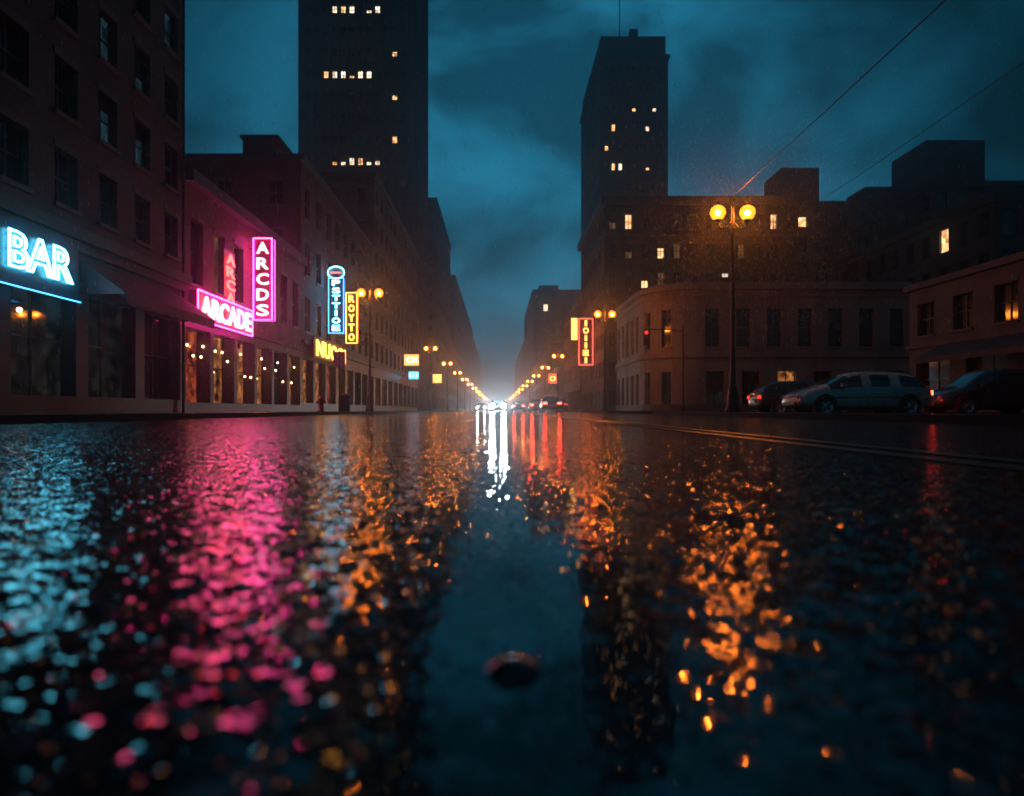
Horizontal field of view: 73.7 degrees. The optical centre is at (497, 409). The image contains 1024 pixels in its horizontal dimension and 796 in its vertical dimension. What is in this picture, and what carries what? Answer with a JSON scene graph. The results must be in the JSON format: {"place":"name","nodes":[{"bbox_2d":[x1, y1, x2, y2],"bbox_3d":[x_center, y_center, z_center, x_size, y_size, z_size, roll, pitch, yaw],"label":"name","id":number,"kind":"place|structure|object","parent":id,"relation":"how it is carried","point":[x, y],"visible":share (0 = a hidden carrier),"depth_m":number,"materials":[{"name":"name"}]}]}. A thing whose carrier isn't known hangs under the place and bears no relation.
{"place":"outdoors","nodes":[
{"label":"outdoors","id":0,"kind":"place"},
{"bbox_2d":[0,410,479,423],"bbox_3d":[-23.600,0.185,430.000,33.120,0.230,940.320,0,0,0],"label":"pavement","id":1,"kind":"structure","parent":0,"point":[22,418],"depth_m":14.23,"materials":[{"name":"grey concrete"}]},
{"bbox_2d":[316,396,325,411],"bbox_3d":[-7.900,-0.290,30.500,0.400,0.720,0.331,0,0,0],"label":"fire hydrant","id":2,"kind":"object","parent":1,"relation":"on","point":[320,401],"visible":1,"depth_m":30.41,"materials":[{"name":"red metal"}]},
{"bbox_2d":[333,350,344,410],"bbox_3d":[-7.900,-1.455,34.000,0.600,3.050,0.095,0,0,0],"label":"parking sign","id":3,"kind":"object","parent":1,"relation":"on","point":[339,359],"visible":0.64,"depth_m":33.97,"materials":[{"name":"metal"}]},
{"bbox_2d":[340,393,349,410],"bbox_3d":[-8.400,-0.430,37.500,0.600,1.000,0.600,0,0,0],"label":"litter bin","id":4,"kind":"object","parent":1,"relation":"on","point":[344,402],"visible":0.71,"depth_m":37.27,"materials":[{"name":"metal"}]},
{"bbox_2d":[359,284,380,410],"bbox_3d":[-7.600,-3.740,40.500,1.580,7.620,0.532,0,0,0],"label":"street lamp","id":5,"kind":"object","parent":1,"relation":"on","point":[370,404],"visible":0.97,"depth_m":40.44,"materials":[{"name":"metal"}]},
{"bbox_2d":[425,344,435,410],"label":"street lamp","id":6,"kind":"object","parent":1,"relation":"on","point":[430,403],"visible":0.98,"depth_m":76.93,"materials":[{"name":"metal"}]},
{"bbox_2d":[443,361,450,409],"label":"street lamp","id":7,"kind":"object","parent":1,"relation":"on","point":[447,387],"visible":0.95,"depth_m":101.96,"materials":[{"name":"metal"}]},
{"bbox_2d":[454,370,460,409],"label":"street lamp","id":8,"kind":"object","parent":1,"relation":"on","point":[457,407],"visible":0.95,"depth_m":127.93,"materials":[{"name":"metal"}]},
{"bbox_2d":[462,378,467,409],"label":"street lamp","id":9,"kind":"object","parent":1,"relation":"on","point":[464,394],"visible":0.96,"depth_m":155.95,"materials":[{"name":"metal"}]},
{"bbox_2d":[431,374,441,382],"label":"illuminated shop sign","id":10,"kind":"object","parent":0,"point":[436,378],"visible":0.9,"depth_m":127.98,"materials":[{"name":"paint"}]},
{"bbox_2d":[0,410,1023,795],"bbox_3d":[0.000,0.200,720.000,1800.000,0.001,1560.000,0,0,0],"label":"road","id":11,"kind":"structure","parent":0,"point":[464,718],"depth_m":0.69,"materials":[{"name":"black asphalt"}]},
{"bbox_2d":[0,0,192,412],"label":"brick office building","id":12,"kind":"structure","parent":11,"relation":"on","point":[44,45],"depth_m":21.80,"materials":[{"name":"brown brick"}]},
{"bbox_2d":[0,211,80,302],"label":"neon bar sign","id":13,"kind":"object","parent":12,"relation":"attached to","point":[50,267],"visible":1,"depth_m":18.16,"materials":[{"name":"blue glass"}]},
{"bbox_2d":[80,259,214,327],"bbox_3d":[-11.900,-3.865,23.800,1.400,1.370,6.400,0,0,0],"label":"shop awning","id":14,"kind":"object","parent":12,"relation":"attached to","point":[163,301],"visible":1,"depth_m":22.19,"materials":[{"name":"fabric"}]},
{"bbox_2d":[185,168,306,411],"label":"arcade building","id":15,"kind":"structure","parent":11,"relation":"on","point":[224,386],"depth_m":33.15,"materials":[{"name":"red brick"}]},
{"bbox_2d":[191,289,252,336],"bbox_3d":[-12.419,-4.325,31.100,0.362,1.302,6.260,0,0,0],"label":"neon arcade sign","id":16,"kind":"object","parent":15,"relation":"attached to","point":[219,310],"visible":0.94,"depth_m":30.77,"materials":[{"name":"pink glass"}]},
{"bbox_2d":[222,248,234,302],"bbox_3d":[-12.605,-6.225,32.050,0.170,2.450,1.300,0,0,0],"label":"neon window sign","id":17,"kind":"object","parent":15,"relation":"attached to","point":[228,271],"visible":0.97,"depth_m":31.81,"materials":[{"name":"red glass"}]},
{"bbox_2d":[249,238,274,320],"bbox_3d":[-12.075,-6.650,34.850,1.250,4.200,0.440,0,0,0],"label":"neon arcade blade sign","id":18,"kind":"object","parent":15,"relation":"attached to","point":[264,282],"visible":0.98,"depth_m":34.70,"materials":[{"name":"glass"}]},
{"bbox_2d":[185,135,376,410],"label":"brick hotel building","id":19,"kind":"structure","parent":11,"relation":"on","point":[273,206],"depth_m":46.49,"materials":[{"name":"brown brick"}]},
{"bbox_2d":[312,336,345,366],"bbox_3d":[-12.310,-4.225,50.300,0.260,1.450,9.400,0,0,0],"label":"neon shop sign","id":20,"kind":"object","parent":19,"relation":"attached to","point":[324,349],"visible":0.66,"depth_m":48.02,"materials":[{"name":"yellow glass"}]},
{"bbox_2d":[325,264,344,333],"bbox_3d":[-11.945,-8.150,50.130,1.510,5.100,0.480,0,0,0],"label":"neon blue blade sign","id":21,"kind":"object","parent":19,"relation":"attached to","point":[336,298],"visible":0.98,"depth_m":50.00,"materials":[{"name":"paint"}]},
{"bbox_2d":[336,292,357,343],"bbox_3d":[-11.850,-7.200,53.550,1.700,4.000,0.440,0,0,0],"label":"neon orange blade sign","id":22,"kind":"object","parent":19,"relation":"attached to","point":[351,299],"visible":0.99,"depth_m":53.40,"materials":[{"name":"paint"}]},
{"bbox_2d":[349,240,372,344],"bbox_3d":[-12.089,-10.200,60.500,1.122,8.437,5.044,0,0,0],"label":"fire escape","id":23,"kind":"object","parent":19,"relation":"attached to","point":[363,260],"visible":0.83,"depth_m":60.38,"materials":[{"name":"paint"}]},
{"bbox_2d":[298,0,427,409],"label":"office tower","id":24,"kind":"structure","parent":11,"relation":"on","point":[397,54],"depth_m":110.00,"materials":[{"name":"concrete"}]},
{"bbox_2d":[318,172,419,410],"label":"brick apartment building","id":25,"kind":"structure","parent":11,"relation":"on","point":[362,195],"depth_m":79.18,"materials":[{"name":"brown brick"}]},
{"bbox_2d":[402,371,418,379],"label":"illuminated shop sign","id":26,"kind":"object","parent":25,"relation":"attached to","point":[412,375],"visible":1,"depth_m":90.58,"materials":[{"name":"paint"}]},
{"bbox_2d":[404,354,419,365],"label":"illuminated shop sign","id":27,"kind":"object","parent":25,"relation":"attached to","point":[411,359],"visible":1,"depth_m":89.98,"materials":[{"name":"paint"}]},
{"bbox_2d":[428,198,450,409],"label":"apartment block","id":28,"kind":"structure","parent":11,"relation":"on","point":[439,325],"depth_m":145.71,"materials":[{"name":"concrete"}]},
{"bbox_2d":[450,341,455,409],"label":"shop row building","id":29,"kind":"structure","parent":11,"relation":"on","point":[452,376],"depth_m":191.36,"materials":[{"name":"grey brick"}]},
{"bbox_2d":[450,275,472,409],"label":"apartment block","id":30,"kind":"structure","parent":11,"relation":"on","point":[463,340],"depth_m":237.53,"materials":[{"name":"concrete"}]},
{"bbox_2d":[473,339,482,409],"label":"apartment block","id":31,"kind":"structure","parent":11,"relation":"on","point":[477,374],"depth_m":422.93,"materials":[{"name":"concrete"}]},
{"bbox_2d":[475,403,486,410],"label":"oncoming car","id":32,"kind":"object","parent":11,"relation":"on","point":[480,406],"visible":0.98,"depth_m":116.24,"materials":[{"name":"grey paint"}]},
{"bbox_2d":[489,398,506,411],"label":"oncoming car","id":33,"kind":"object","parent":11,"relation":"on","point":[497,404],"visible":0.99,"depth_m":72.24,"materials":[{"name":"grey paint"}]},
{"bbox_2d":[486,655,540,683],"bbox_3d":[0.012,0.195,0.520,0.042,0.012,0.042,0,0,0],"label":"wet pebble","id":34,"kind":"object","parent":11,"relation":"on","point":[514,669],"visible":1,"depth_m":0.51,"materials":[{"name":"black stone"}]},
{"bbox_2d":[511,401,524,410],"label":"departing car","id":35,"kind":"object","parent":11,"relation":"on","point":[518,405],"visible":0.94,"depth_m":92.91,"materials":[{"name":"grey paint"}]},
{"bbox_2d":[514,342,523,401],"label":"apartment block","id":36,"kind":"structure","parent":11,"relation":"on","point":[519,369],"depth_m":348.91,"materials":[{"name":"concrete"}]},
{"bbox_2d":[527,399,545,411],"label":"departing car","id":37,"kind":"object","parent":11,"relation":"on","point":[533,404],"visible":0.55,"depth_m":76.01,"materials":[{"name":"red paint"}]},
{"bbox_2d":[533,343,563,398],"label":"shop row building","id":38,"kind":"structure","parent":11,"relation":"on","point":[550,351],"depth_m":152.44,"materials":[{"name":"brown brick"}]},
{"bbox_2d":[538,395,562,411],"bbox_3d":[4.600,-0.525,60.002,2.020,1.541,4.475,0,0,0],"label":"departing car","id":39,"kind":"object","parent":11,"relation":"on","point":[553,402],"visible":0.98,"depth_m":57.96,"materials":[{"name":"grey paint"}]},
{"bbox_2d":[524,285,580,409],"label":"apartment block","id":40,"kind":"structure","parent":11,"relation":"on","point":[543,328],"depth_m":224.22,"materials":[{"name":"concrete"}]},
{"bbox_2d":[547,397,567,411],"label":"parked car","id":41,"kind":"object","parent":11,"relation":"on","point":[564,404],"visible":0.35,"depth_m":68.08,"materials":[{"name":"grey paint"}]},
{"bbox_2d":[562,299,580,409],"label":"shop row building","id":42,"kind":"structure","parent":11,"relation":"on","point":[572,377],"depth_m":105.58,"materials":[{"name":"brown brick"}]},
{"bbox_2d":[580,0,669,235],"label":"office tower","id":43,"kind":"structure","parent":11,"relation":"on","point":[606,118],"depth_m":120.00,"materials":[{"name":"concrete"}]},
{"bbox_2d":[578,196,803,410],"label":"brick apartment building","id":44,"kind":"structure","parent":11,"relation":"on","point":[611,260],"depth_m":75.00,"materials":[{"name":"brown brick"}]},
{"bbox_2d":[570,317,577,340],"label":"illuminated shop sign","id":45,"kind":"object","parent":44,"relation":"attached to","point":[573,328],"visible":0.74,"depth_m":88.48,"materials":[{"name":"paint"}]},
{"bbox_2d":[578,318,593,364],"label":"neon red blade sign","id":46,"kind":"object","parent":44,"relation":"attached to","point":[585,341],"visible":0.99,"depth_m":82.00,"materials":[{"name":"paint"}]},
{"bbox_2d":[612,277,912,410],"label":"stone corner building","id":47,"kind":"structure","parent":11,"relation":"on","point":[871,338],"depth_m":51.70,"materials":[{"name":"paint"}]},
{"bbox_2d":[502,410,1023,470],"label":"lane marking","id":48,"kind":"object","parent":11,"relation":"on","point":[943,459],"depth_m":3.48,"materials":[{"name":"yellow paint"}]},
{"bbox_2d":[747,381,851,412],"bbox_3d":[13.602,-0.525,30.500,4.475,1.541,2.020,0,0,0],"label":"parked car","id":49,"kind":"object","parent":11,"relation":"on","point":[762,396],"visible":0.46,"depth_m":29.76,"materials":[{"name":"grey paint"}]},
{"bbox_2d":[764,168,925,281],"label":"apartment block","id":50,"kind":"structure","parent":11,"relation":"on","point":[907,214],"depth_m":90.00,"materials":[{"name":"brick"}]},
{"bbox_2d":[781,372,932,412],"bbox_3d":[12.098,-0.525,23.200,4.475,1.541,2.020,0,0,0],"label":"parked car","id":51,"kind":"object","parent":11,"relation":"on","point":[833,394],"visible":0.98,"depth_m":22.36,"materials":[{"name":"grey paint"}]},
{"bbox_2d":[836,192,1023,283],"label":"apartment block","id":52,"kind":"structure","parent":11,"relation":"on","point":[999,233],"depth_m":60.61,"materials":[{"name":"brick"}]},
{"bbox_2d":[892,140,1023,222],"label":"apartment block","id":53,"kind":"structure","parent":11,"relation":"on","point":[935,173],"depth_m":90.00,"materials":[{"name":"brick"}]},
{"bbox_2d":[924,369,1023,413],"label":"parked car","id":54,"kind":"object","parent":11,"relation":"on","point":[985,389],"visible":0.85,"depth_m":23.70,"materials":[{"name":"grey paint"}]},
{"bbox_2d":[548,373,557,383],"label":"illuminated shop sign","id":55,"kind":"object","parent":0,"point":[552,378],"visible":0.97,"depth_m":129.98,"materials":[{"name":"paint"}]},
{"bbox_2d":[185,0,1023,409],"label":"sky","id":56,"kind":"structure","parent":0,"point":[558,73],"materials":[{"name":"blue"}]},
{"bbox_2d":[516,410,921,412],"bbox_3d":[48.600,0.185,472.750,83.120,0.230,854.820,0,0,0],"label":"pavement","id":57,"kind":"structure","parent":0,"point":[672,411],"depth_m":45.34,"materials":[{"name":"grey concrete"}]},
{"bbox_2d":[533,373,539,398],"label":"street lamp","id":58,"kind":"object","parent":57,"relation":"on","point":[536,383],"visible":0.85,"depth_m":137.94,"materials":[{"name":"metal"}]},
{"bbox_2d":[541,365,548,394],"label":"street lamp","id":59,"kind":"object","parent":57,"relation":"on","point":[545,377],"visible":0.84,"depth_m":111.95,"materials":[{"name":"metal"}]},
{"bbox_2d":[553,354,562,410],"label":"street lamp","id":60,"kind":"object","parent":57,"relation":"on","point":[558,372],"visible":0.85,"depth_m":87.95,"materials":[{"name":"metal"}]},
{"bbox_2d":[596,307,613,410],"bbox_3d":[7.750,-3.740,49.500,1.580,7.620,0.532,0,0,0],"label":"street lamp","id":61,"kind":"object","parent":57,"relation":"on","point":[604,405],"visible":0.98,"depth_m":49.44,"materials":[{"name":"metal"}]},
{"bbox_2d":[643,327,684,410],"bbox_3d":[11.475,-2.855,47.108,2.914,5.850,0.378,0,0,-1],"label":"traffic signal","id":62,"kind":"object","parent":57,"relation":"on","point":[646,337],"visible":0.91,"depth_m":47.14,"materials":[{"name":"paint"}]},
{"bbox_2d":[652,412,1023,424],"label":"pavement","id":63,"kind":"structure","parent":0,"point":[1013,419],"depth_m":12.60,"materials":[{"name":"grey concrete"}]},
{"bbox_2d":[714,196,750,411],"bbox_3d":[8.250,-3.740,24.000,1.580,7.620,0.532,0,0,0],"label":"street lamp","id":64,"kind":"object","parent":63,"relation":"on","point":[732,400],"visible":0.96,"depth_m":23.94,"materials":[{"name":"metal"}]},
{"bbox_2d":[733,0,945,195],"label":"overhead cable","id":65,"kind":"object","parent":64,"relation":"attached to","point":[942,2],"visible":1,"depth_m":15.21,"materials":[{"name":"paint"}]},
{"bbox_2d":[829,61,1023,194],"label":"overhead cable","id":66,"kind":"object","parent":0,"point":[940,119],"visible":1,"depth_m":27.83,"materials":[{"name":"paint"}]},
{"bbox_2d":[920,411,1023,413],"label":"pavement","id":67,"kind":"structure","parent":0,"point":[950,412],"depth_m":28.72,"materials":[{"name":"grey concrete"}]},
{"bbox_2d":[903,251,1023,411],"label":"stone shop building","id":68,"kind":"structure","parent":67,"relation":"on","point":[989,307],"depth_m":32.16,"materials":[{"name":"brown stone"}]},
{"bbox_2d":[914,332,1023,363],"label":"shop awning","id":69,"kind":"object","parent":68,"relation":"attached to","point":[997,345],"visible":1,"depth_m":29.78,"materials":[{"name":"fabric"}]}
]}

